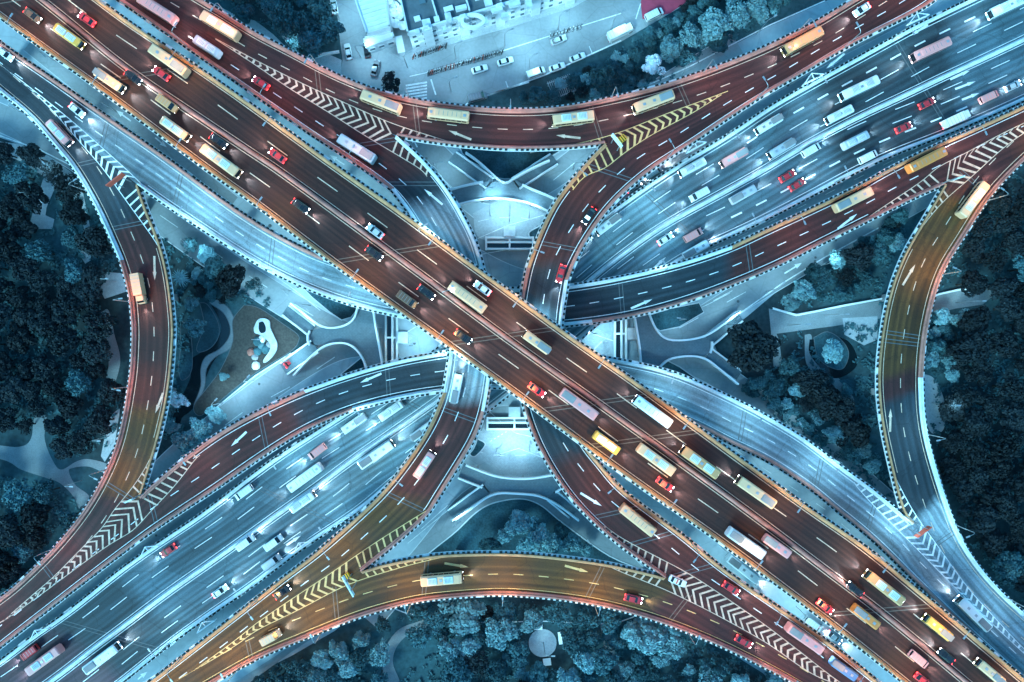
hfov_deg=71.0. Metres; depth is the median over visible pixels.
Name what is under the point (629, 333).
vent shaft
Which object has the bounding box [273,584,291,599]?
car
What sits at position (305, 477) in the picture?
coach
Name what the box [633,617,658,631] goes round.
tree
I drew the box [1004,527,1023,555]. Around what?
tree
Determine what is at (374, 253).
car
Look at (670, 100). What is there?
side window
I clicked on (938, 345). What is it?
tree
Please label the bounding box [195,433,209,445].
tree
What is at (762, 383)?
bush
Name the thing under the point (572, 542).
tree
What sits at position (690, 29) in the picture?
tree
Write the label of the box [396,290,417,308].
van
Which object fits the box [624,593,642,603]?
car
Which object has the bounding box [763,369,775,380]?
bush
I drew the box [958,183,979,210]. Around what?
side window
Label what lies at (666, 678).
tree
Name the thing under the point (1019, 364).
tree
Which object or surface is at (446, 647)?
tree
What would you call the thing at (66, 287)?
tree
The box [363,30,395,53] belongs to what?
annex building
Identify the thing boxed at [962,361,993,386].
tree
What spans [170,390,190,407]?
tree
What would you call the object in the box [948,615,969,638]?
street lamp
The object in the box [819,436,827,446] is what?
bush
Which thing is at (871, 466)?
tree
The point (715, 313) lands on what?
road
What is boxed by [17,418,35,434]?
tree
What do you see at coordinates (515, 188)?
footbridge
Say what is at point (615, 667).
path
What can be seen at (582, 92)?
tree
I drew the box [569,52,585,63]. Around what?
car
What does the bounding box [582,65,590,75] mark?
bush
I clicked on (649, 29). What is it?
bush
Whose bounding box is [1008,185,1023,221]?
tree
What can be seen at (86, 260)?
path
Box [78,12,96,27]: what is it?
car
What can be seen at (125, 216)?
ramp viaduct
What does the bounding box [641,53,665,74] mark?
tree
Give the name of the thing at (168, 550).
car
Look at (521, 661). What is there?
tree
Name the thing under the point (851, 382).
lawn
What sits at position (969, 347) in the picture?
tree
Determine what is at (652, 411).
coach
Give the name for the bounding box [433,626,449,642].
tree
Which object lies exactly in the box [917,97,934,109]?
car
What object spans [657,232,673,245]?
car
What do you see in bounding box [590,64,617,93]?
tree
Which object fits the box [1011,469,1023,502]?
tree
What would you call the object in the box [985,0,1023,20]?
coach
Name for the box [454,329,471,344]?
car
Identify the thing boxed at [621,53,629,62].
bush
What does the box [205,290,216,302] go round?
bush
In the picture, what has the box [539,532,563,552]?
tree
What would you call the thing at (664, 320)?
lawn
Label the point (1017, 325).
tree
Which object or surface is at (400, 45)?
gate kiosk
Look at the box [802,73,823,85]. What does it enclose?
sign frame
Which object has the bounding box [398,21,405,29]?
parasol
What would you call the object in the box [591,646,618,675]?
tree
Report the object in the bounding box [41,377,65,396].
tree
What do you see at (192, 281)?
bush
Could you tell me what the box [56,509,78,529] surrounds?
tree
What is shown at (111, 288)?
path
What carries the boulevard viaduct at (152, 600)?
on the road at (504, 272)
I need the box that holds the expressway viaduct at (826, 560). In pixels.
[0,0,1023,681]
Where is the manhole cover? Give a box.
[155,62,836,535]
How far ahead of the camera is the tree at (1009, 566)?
191.25 m
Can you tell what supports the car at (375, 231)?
on the expressway viaduct at (826, 560)
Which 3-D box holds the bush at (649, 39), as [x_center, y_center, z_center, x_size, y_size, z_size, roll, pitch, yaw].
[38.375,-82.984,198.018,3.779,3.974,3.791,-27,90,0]
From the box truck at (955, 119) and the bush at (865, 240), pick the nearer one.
the box truck at (955, 119)
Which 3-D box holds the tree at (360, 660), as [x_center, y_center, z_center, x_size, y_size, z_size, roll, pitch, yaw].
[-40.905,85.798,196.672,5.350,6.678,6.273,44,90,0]
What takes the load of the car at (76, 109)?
on the ramp viaduct at (166, 181)
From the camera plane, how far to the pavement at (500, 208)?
199.95 m
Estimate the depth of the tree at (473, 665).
193.55 m
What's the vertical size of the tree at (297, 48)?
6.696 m
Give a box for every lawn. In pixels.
[178,321,192,380]
[193,304,299,415]
[196,302,219,352]
[304,289,355,320]
[340,357,364,374]
[395,498,634,623]
[459,148,559,178]
[469,439,485,456]
[528,226,539,239]
[651,302,703,330]
[662,361,699,380]
[813,331,848,369]
[839,375,873,397]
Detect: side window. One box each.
[362,100,395,113]
[423,572,458,575]
[430,117,465,122]
[556,121,591,125]
[638,100,672,113]
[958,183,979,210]
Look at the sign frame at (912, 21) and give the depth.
185.96 m
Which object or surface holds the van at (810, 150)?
on the boulevard viaduct at (152, 600)
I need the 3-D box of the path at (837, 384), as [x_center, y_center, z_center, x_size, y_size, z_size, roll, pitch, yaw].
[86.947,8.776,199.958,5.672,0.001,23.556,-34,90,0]
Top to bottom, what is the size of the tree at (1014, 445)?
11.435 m
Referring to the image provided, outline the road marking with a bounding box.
[0,0,941,679]
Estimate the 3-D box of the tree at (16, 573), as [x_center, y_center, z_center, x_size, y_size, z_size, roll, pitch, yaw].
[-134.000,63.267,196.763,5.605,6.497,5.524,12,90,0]
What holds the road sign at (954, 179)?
on the ramp viaduct at (166, 181)
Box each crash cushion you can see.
[341,572,350,581]
[617,134,626,142]
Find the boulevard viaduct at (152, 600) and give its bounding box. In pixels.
[0,0,1023,681]
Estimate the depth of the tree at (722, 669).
193.59 m
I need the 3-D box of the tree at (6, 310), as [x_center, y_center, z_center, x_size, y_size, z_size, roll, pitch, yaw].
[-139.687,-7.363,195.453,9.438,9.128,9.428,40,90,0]
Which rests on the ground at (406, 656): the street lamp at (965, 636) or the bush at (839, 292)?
the bush at (839, 292)
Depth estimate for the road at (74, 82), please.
199.96 m
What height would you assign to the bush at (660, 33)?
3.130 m
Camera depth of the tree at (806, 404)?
196.15 m
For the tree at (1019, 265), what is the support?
on the ground at (406, 656)
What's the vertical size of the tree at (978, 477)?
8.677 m
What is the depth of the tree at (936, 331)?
196.68 m
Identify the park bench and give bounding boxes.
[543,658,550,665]
[558,632,562,644]
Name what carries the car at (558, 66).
on the street
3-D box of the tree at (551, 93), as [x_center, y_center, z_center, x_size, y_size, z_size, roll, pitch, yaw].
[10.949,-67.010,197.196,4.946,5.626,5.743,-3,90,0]
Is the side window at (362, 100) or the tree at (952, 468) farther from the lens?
the tree at (952, 468)
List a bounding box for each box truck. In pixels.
[129,273,147,303]
[606,23,633,42]
[940,109,970,129]
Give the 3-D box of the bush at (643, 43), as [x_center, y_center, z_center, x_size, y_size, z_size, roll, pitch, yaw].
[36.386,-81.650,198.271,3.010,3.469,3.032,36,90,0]
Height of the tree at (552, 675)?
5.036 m
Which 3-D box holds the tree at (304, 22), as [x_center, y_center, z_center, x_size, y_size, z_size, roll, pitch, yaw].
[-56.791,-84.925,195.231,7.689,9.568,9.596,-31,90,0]
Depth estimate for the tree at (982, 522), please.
191.63 m
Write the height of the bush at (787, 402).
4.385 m
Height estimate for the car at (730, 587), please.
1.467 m
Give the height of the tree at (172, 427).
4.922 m
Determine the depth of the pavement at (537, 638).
199.88 m
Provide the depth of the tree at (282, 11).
190.67 m
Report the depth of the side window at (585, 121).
179.01 m
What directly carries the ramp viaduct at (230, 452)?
on the road at (504, 272)
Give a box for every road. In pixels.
[0,0,1022,681]
[0,102,381,340]
[0,344,359,594]
[23,42,237,203]
[365,476,644,625]
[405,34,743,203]
[463,209,529,268]
[480,405,523,431]
[634,190,936,350]
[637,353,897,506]
[641,0,685,18]
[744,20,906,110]
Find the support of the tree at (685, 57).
on the ground at (406, 656)
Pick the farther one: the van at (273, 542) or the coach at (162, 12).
the van at (273, 542)
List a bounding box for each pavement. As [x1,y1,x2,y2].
[212,3,341,73]
[402,333,411,345]
[412,0,584,55]
[473,200,545,240]
[478,419,547,474]
[529,629,556,656]
[585,328,610,355]
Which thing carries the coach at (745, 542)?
on the expressway viaduct at (826, 560)
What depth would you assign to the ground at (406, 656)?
200.00 m
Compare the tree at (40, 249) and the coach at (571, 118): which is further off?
the tree at (40, 249)
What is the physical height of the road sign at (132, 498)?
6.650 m
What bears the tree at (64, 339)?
on the ground at (406, 656)
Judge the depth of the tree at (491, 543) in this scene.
194.60 m
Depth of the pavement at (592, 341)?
199.95 m
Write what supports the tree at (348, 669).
on the ground at (406, 656)
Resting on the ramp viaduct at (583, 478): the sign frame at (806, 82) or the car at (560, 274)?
the car at (560, 274)
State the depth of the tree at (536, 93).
194.16 m
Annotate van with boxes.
[20,644,39,660]
[155,93,178,112]
[234,483,253,499]
[235,534,255,551]
[259,629,281,646]
[261,553,281,570]
[263,534,283,551]
[308,443,327,459]
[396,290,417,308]
[467,91,487,102]
[526,67,545,79]
[644,7,663,21]
[645,166,662,180]
[683,228,702,242]
[689,186,709,201]
[800,143,820,157]
[803,615,821,631]
[857,149,877,164]
[907,649,928,668]
[977,90,998,104]
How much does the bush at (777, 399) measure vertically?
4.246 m
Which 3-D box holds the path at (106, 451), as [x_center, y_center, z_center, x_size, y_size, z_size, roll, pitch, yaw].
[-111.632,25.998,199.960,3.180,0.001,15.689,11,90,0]
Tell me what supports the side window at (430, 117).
in the coach at (447, 115)
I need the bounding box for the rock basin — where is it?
[254,318,277,362]
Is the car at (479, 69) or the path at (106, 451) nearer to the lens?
the car at (479, 69)
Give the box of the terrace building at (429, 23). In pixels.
[400,0,574,48]
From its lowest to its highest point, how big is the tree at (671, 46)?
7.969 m
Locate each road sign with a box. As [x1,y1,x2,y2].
[105,172,131,187]
[123,493,143,502]
[341,573,356,596]
[611,133,622,150]
[906,522,932,537]
[941,175,964,183]
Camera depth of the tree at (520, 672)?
195.61 m
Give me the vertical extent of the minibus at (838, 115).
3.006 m
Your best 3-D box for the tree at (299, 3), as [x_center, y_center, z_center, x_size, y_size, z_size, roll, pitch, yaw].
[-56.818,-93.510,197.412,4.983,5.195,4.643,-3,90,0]
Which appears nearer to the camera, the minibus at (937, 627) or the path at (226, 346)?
the minibus at (937, 627)
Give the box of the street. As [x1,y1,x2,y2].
[337,0,678,104]
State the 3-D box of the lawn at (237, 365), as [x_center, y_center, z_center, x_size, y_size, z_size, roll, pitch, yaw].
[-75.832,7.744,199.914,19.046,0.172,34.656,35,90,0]
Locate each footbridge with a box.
[280,303,382,375]
[447,463,578,521]
[448,151,557,212]
[633,311,742,384]
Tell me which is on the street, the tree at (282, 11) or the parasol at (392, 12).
the parasol at (392, 12)
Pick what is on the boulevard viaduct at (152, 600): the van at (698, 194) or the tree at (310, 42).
the van at (698, 194)
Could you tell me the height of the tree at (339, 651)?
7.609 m
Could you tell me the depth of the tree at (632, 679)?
195.51 m
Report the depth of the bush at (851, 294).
196.43 m
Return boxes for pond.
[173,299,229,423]
[257,320,266,333]
[809,337,856,377]
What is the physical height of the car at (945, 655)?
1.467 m
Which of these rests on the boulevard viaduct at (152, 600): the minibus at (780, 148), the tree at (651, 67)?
the minibus at (780, 148)
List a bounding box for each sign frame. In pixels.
[29,623,50,641]
[140,543,160,557]
[197,615,216,633]
[293,538,312,553]
[686,141,705,153]
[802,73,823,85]
[905,13,929,25]
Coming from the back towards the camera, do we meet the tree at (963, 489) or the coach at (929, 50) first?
the tree at (963, 489)
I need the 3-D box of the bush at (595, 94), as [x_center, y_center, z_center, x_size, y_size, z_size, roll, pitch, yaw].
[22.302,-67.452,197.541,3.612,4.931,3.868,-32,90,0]
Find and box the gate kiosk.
[395,35,405,55]
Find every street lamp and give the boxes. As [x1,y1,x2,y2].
[7,13,30,38]
[92,75,111,97]
[168,51,191,64]
[871,552,888,572]
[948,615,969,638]
[954,524,974,537]
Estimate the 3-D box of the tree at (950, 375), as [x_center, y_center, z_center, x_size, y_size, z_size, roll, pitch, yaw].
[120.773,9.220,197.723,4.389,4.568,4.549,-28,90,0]
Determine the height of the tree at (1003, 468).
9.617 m
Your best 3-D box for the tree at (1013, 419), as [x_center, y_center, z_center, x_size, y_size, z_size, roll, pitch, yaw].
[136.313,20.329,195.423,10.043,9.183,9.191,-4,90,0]
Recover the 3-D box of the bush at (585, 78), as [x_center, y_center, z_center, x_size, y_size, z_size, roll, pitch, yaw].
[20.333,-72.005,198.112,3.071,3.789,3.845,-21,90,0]
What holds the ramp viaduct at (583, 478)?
on the road at (504, 272)
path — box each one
[0,415,106,511]
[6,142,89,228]
[31,178,54,228]
[80,250,90,263]
[101,272,126,298]
[101,309,119,380]
[101,409,119,461]
[194,299,233,403]
[236,637,312,681]
[382,620,426,681]
[600,624,621,671]
[769,301,880,366]
[805,334,853,398]
[843,316,877,344]
[924,374,944,433]
[932,288,990,311]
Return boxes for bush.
[186,262,194,273]
[188,277,196,285]
[191,266,202,279]
[194,285,206,298]
[197,270,206,284]
[203,278,213,289]
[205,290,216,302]
[218,295,226,303]
[225,296,237,304]
[554,77,567,90]
[564,90,575,101]
[580,72,590,84]
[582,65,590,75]
[589,88,600,99]
[601,89,614,96]
[606,56,612,63]
[610,50,621,61]
[610,61,621,70]
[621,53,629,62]
[622,58,634,71]
[625,75,636,86]
[634,64,642,72]
[634,73,643,81]
[637,78,647,87]
[639,39,648,48]
[643,24,659,38]
[646,32,657,46]
[647,45,656,52]
[655,28,663,37]
[659,16,671,28]
[663,23,678,36]
[672,16,680,26]
[673,10,685,21]
[678,3,687,11]
[685,0,698,5]
[686,14,699,24]
[687,4,701,15]
[697,0,708,9]
[707,0,719,7]
[741,382,750,394]
[746,377,758,389]
[748,389,760,397]
[756,376,768,390]
[761,386,776,400]
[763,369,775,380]
[766,401,777,410]
[768,376,783,395]
[768,396,780,406]
[775,406,784,415]
[776,374,787,384]
[779,397,793,409]
[782,411,790,420]
[786,404,799,415]
[793,417,805,426]
[799,421,815,435]
[811,431,822,443]
[816,291,826,301]
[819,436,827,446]
[831,285,847,301]
[841,383,852,396]
[845,286,855,298]
[852,283,861,290]
[858,236,869,243]
[869,235,875,243]
[881,216,895,227]
[890,207,909,224]
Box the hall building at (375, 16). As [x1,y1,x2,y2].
[355,0,392,36]
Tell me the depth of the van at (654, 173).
197.91 m
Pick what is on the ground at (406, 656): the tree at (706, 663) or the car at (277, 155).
the tree at (706, 663)
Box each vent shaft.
[385,315,408,361]
[485,226,533,249]
[486,407,528,429]
[613,319,636,358]
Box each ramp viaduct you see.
[0,39,1023,327]
[0,64,199,622]
[0,350,1023,674]
[115,0,491,681]
[156,0,886,189]
[176,512,838,681]
[519,0,937,681]
[854,123,1023,652]
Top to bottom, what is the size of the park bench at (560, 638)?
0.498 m
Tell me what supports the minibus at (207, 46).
on the ramp viaduct at (451, 432)
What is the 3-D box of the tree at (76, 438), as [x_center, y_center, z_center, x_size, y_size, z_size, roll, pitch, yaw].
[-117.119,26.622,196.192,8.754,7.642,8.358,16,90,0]
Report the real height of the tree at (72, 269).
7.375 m
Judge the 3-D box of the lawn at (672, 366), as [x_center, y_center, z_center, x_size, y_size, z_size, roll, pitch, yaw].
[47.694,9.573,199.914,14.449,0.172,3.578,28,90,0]
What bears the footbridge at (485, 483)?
on the ground at (406, 656)
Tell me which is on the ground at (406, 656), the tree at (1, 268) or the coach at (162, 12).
the tree at (1, 268)
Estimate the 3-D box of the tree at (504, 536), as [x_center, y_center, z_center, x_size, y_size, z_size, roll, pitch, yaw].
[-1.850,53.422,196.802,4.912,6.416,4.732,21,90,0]
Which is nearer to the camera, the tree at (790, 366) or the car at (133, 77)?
the car at (133, 77)
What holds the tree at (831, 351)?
on the ground at (406, 656)
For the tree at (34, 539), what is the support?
on the ground at (406, 656)
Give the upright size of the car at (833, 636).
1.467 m
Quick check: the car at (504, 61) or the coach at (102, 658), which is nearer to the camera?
the coach at (102, 658)
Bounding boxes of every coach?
[23,643,64,677]
[82,641,122,674]
[135,0,178,25]
[146,42,190,78]
[197,10,241,42]
[199,143,242,178]
[286,462,323,492]
[334,133,377,164]
[357,439,395,469]
[358,89,402,115]
[420,570,464,586]
[425,107,469,123]
[445,281,487,313]
[551,110,594,126]
[559,387,598,420]
[618,502,657,537]
[630,394,672,427]
[631,89,674,114]
[635,443,677,477]
[677,445,720,478]
[724,526,766,560]
[724,553,761,585]
[733,475,776,508]
[780,26,823,56]
[784,621,826,655]
[831,185,875,212]
[837,75,879,102]
[862,568,905,605]
[904,145,948,173]
[908,36,951,63]
[953,595,992,631]
[955,179,990,218]
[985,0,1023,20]
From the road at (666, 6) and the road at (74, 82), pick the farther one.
the road at (666, 6)
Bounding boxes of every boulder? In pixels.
[247,348,253,355]
[251,354,257,359]
[252,361,259,369]
[253,337,261,345]
[253,347,261,355]
[259,336,265,342]
[261,345,269,353]
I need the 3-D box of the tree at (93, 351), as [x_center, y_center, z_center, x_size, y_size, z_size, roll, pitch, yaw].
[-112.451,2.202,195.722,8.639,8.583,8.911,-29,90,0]
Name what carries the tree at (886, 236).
on the ground at (406, 656)
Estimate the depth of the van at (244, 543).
189.96 m
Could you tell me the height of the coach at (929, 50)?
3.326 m
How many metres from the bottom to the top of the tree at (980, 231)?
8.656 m
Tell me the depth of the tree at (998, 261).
192.47 m
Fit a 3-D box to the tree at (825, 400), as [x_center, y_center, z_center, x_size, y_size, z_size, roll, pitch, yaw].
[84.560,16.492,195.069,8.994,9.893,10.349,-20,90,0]
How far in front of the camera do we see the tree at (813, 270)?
195.14 m
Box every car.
[0,46,14,61]
[23,7,42,23]
[68,102,85,117]
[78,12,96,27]
[124,70,142,85]
[152,66,170,81]
[160,543,176,557]
[209,133,227,148]
[212,584,228,598]
[252,76,269,90]
[268,148,286,163]
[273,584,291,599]
[283,360,290,367]
[291,198,309,213]
[329,0,338,14]
[344,43,352,60]
[363,42,370,58]
[365,245,383,260]
[366,223,384,238]
[370,60,379,76]
[417,284,435,299]
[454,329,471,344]
[471,64,487,74]
[473,281,491,295]
[497,56,513,66]
[527,382,545,397]
[548,62,565,72]
[550,35,566,45]
[555,264,566,282]
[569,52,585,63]
[581,207,596,224]
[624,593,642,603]
[628,182,641,192]
[655,476,673,491]
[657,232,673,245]
[668,574,686,586]
[722,580,739,594]
[734,634,752,647]
[778,169,795,182]
[788,178,805,191]
[815,598,833,614]
[826,630,841,643]
[846,581,863,597]
[852,2,870,16]
[894,122,911,133]
[913,671,929,681]
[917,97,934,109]
[936,647,954,664]
[1003,80,1021,92]
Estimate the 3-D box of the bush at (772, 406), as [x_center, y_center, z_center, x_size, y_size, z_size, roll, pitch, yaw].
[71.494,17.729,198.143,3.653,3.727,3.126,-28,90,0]
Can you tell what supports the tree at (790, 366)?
on the ground at (406, 656)
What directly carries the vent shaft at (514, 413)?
on the pavement at (527, 463)
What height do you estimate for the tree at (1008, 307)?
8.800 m
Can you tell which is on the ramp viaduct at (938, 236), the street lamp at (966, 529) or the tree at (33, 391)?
the street lamp at (966, 529)
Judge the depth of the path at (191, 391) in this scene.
199.96 m
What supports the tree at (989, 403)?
on the ground at (406, 656)
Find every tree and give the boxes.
[0,142,16,165]
[0,160,34,185]
[0,191,29,222]
[0,217,8,230]
[0,229,23,264]
[0,260,7,273]
[0,277,14,302]
[0,302,12,329]
[0,351,14,380]
[0,370,29,403]
[0,407,19,432]
[0,513,35,548]
[0,549,18,572]
[0,571,11,590]
[1,478,34,513]
[4,285,33,308]
[6,251,38,280]
[6,321,37,353]
[8,563,29,582]
[9,213,38,239]
[10,543,33,564]
[11,298,35,329]
[13,181,49,214]
[15,143,45,169]
[15,358,34,380]
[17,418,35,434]
[20,498,51,531]
[22,238,54,261]
[22,380,44,401]
[22,526,48,549]
[25,269,57,293]
[27,308,57,336]
[27,393,50,418]
[30,353,59,382]
[31,478,59,503]
[33,290,53,311]
[41,159,62,183]
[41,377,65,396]
[43,415,71,441]
[46,325,81,357]
[47,292,84,328]
[49,437,78,459]
[51,173,84,201]
[53,390,83,419]
[55,274,75,300]
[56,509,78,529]
[58,198,90,225]
[60,226,78,249]
[64,258,85,284]
[64,368,92,397]
[64,427,93,454]
[68,351,86,372]
[74,225,112,257]
[74,283,102,311]
[79,262,107,285]
[80,307,118,340]
[80,335,112,365]
[83,403,114,435]
[84,360,107,379]
[97,378,125,406]
[165,419,180,433]
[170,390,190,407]
[170,430,195,453]
[172,269,189,286]
[180,237,197,252]
[182,317,206,337]
[184,297,199,311]
[189,417,212,439]
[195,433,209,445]
[197,244,215,264]
[203,255,225,278]
[204,406,226,424]
[215,263,245,299]
[219,373,229,380]
[231,4,255,23]
[244,277,263,290]
[253,674,267,681]
[259,0,281,19]
[266,662,291,681]
[268,1,293,41]
[280,657,309,681]
[286,35,304,53]
[290,9,317,44]
[295,0,309,7]
[297,28,322,58]
[302,667,326,681]
[307,0,332,20]
[310,649,333,669]
[317,16,345,43]
[321,669,343,681]
[329,639,348,666]
[337,658,358,678]
[348,648,369,669]
[352,630,370,649]
[367,637,390,667]
[371,669,388,681]
[374,615,390,632]
[381,71,399,92]
[405,621,432,648]
[409,603,429,617]
[419,610,449,635]
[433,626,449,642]
[437,598,486,637]
[437,635,461,661]
[440,655,473,681]
[457,638,481,660]
[461,650,488,680]
[469,631,487,644]
[478,537,501,549]
[481,605,494,621]
[483,659,506,681]
[484,617,519,650]
[493,598,514,622]
[497,528,513,543]
[501,652,511,666]
[504,509,533,535]
[506,631,529,656]
[511,653,528,668]
[513,665,525,679]
[516,537,530,550]
[519,91,529,106]
[519,609,542,633]
[522,660,548,681]
[525,516,549,551]
[528,86,546,103]
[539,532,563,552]
[544,86,560,105]
[545,601,570,629]
[546,668,557,681]
[547,74,575,95]
[554,521,567,541]
[557,667,581,681]
[560,627,585,654]
[561,532,583,552]
[565,73,579,90]
[571,605,596,629]
[571,652,595,674]
[574,84,589,98]
[580,543,592,556]
[580,673,597,681]
[583,629,600,647]
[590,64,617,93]
[590,609,622,634]
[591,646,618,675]
[604,672,624,681]
[607,633,626,650]
[618,83,633,93]
[618,661,634,679]
[620,619,647,649]
[627,45,643,62]
[628,675,638,681]
[631,649,645,665]
[632,625,670,655]
[632,664,650,681]
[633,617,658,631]
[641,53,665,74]
[648,668,662,681]
[649,649,673,668]
[660,34,683,63]
[660,625,683,651]
[660,673,678,681]
[667,647,685,660]
[674,46,696,66]
[678,675,692,681]
[679,21,705,48]
[681,663,696,675]
[698,6,731,45]
[698,665,722,681]
[701,658,713,672]
[708,33,727,52]
[710,656,731,679]
[725,0,750,30]
[727,320,781,371]
[731,673,749,681]
[744,0,768,25]
[761,677,781,681]
[766,0,790,15]
[778,355,802,375]
[781,294,800,311]
[788,383,804,397]
[791,279,816,300]
[791,369,828,395]
[797,395,813,412]
[804,262,820,279]
[807,383,841,421]
[808,409,829,425]
[813,269,835,290]
[821,338,843,363]
[821,425,846,444]
[829,249,845,270]
[829,396,855,426]
[833,267,856,286]
[834,447,848,460]
[836,412,870,447]
[839,242,874,271]
[846,448,860,464]
[854,443,871,458]
[858,271,874,288]
[862,458,881,474]
[871,241,889,265]
[876,227,895,245]
[888,232,907,251]
[925,350,939,368]
[926,333,946,353]
[928,325,941,336]
[931,312,937,323]
[931,361,945,375]
[933,307,954,325]
[937,428,965,454]
[937,455,967,483]
[938,322,949,334]
[938,394,966,421]
[939,343,950,357]
[939,356,956,368]
[942,328,956,340]
[943,329,991,366]
[944,369,959,382]
[949,314,961,326]
[949,359,961,371]
[950,478,974,503]
[951,384,981,407]
[955,270,988,297]
[956,304,991,335]
[957,503,998,536]
[959,308,968,318]
[959,407,993,440]
[961,239,985,263]
[961,434,988,468]
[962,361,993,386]
[966,462,988,490]
[969,214,996,243]
[973,483,1001,508]
[975,393,1004,418]
[975,528,1008,558]
[980,245,1009,273]
[983,449,1012,478]
[986,184,1012,216]
[986,329,1019,357]
[986,426,1023,462]
[987,277,1018,300]
[991,474,1014,493]
[992,372,1023,401]
[992,550,1023,586]
[993,211,1020,236]
[993,295,1023,321]
[995,487,1019,524]
[1000,400,1023,432]
[1001,230,1023,259]
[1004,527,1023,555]
[1007,254,1023,281]
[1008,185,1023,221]
[1008,513,1023,534]
[1010,316,1023,339]
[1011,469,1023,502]
[1013,281,1023,299]
[1013,342,1023,371]
[1014,573,1023,592]
[1018,430,1023,444]
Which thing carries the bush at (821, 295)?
on the ground at (406, 656)
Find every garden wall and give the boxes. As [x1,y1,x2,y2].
[309,50,338,59]
[772,298,881,315]
[937,289,966,295]
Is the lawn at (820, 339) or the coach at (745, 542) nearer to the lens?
the coach at (745, 542)
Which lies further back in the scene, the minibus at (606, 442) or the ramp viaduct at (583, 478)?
the ramp viaduct at (583, 478)
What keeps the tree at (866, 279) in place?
on the ground at (406, 656)
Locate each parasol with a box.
[390,1,398,9]
[390,8,395,16]
[392,19,399,27]
[394,11,402,19]
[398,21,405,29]
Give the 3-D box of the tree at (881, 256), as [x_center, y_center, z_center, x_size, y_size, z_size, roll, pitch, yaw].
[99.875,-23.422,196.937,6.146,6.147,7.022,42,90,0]
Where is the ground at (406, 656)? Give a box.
[0,0,1023,681]
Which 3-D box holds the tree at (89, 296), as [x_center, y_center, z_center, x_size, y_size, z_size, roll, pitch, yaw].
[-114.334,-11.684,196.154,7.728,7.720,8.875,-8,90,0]
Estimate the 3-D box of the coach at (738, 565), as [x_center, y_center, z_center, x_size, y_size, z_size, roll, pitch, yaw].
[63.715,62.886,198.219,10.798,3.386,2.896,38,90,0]
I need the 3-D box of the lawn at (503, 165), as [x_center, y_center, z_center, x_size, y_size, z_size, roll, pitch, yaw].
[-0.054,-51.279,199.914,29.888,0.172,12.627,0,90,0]
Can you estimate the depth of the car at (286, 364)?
198.77 m
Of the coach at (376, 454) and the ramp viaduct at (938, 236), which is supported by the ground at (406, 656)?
the ramp viaduct at (938, 236)
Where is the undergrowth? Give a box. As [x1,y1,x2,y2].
[0,0,1023,681]
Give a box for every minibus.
[45,119,73,147]
[53,23,85,49]
[92,67,126,94]
[159,116,191,141]
[191,33,222,59]
[289,490,316,513]
[340,412,367,435]
[376,400,404,422]
[409,422,427,441]
[413,450,437,479]
[449,371,464,403]
[521,330,551,354]
[592,430,622,456]
[595,213,621,236]
[678,157,706,178]
[681,240,711,258]
[719,147,748,168]
[729,183,758,204]
[754,113,783,135]
[761,533,793,559]
[766,138,796,160]
[823,104,853,125]
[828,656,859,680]
[840,129,871,150]
[850,603,882,629]
[921,613,954,641]
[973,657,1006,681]
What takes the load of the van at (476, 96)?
on the street
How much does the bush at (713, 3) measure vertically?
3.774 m
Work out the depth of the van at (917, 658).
172.93 m
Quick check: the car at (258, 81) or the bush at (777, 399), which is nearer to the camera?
the car at (258, 81)
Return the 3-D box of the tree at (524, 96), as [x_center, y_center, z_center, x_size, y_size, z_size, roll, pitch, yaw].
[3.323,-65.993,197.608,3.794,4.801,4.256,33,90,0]
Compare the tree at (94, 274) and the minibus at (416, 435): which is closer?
the minibus at (416, 435)
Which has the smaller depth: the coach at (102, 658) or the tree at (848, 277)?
the coach at (102, 658)
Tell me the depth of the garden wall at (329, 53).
199.10 m
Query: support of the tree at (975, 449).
on the ground at (406, 656)
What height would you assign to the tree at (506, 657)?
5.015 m
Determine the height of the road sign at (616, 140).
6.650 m
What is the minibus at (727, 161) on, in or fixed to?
on the boulevard viaduct at (152, 600)
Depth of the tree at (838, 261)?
194.97 m
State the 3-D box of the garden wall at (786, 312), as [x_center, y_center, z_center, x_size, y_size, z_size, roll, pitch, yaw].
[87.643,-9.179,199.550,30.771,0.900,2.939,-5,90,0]
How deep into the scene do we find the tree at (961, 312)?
195.98 m
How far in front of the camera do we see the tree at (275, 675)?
193.33 m
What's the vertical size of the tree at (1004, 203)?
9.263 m
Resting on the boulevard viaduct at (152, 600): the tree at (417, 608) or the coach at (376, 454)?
the coach at (376, 454)
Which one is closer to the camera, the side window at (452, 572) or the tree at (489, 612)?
the side window at (452, 572)

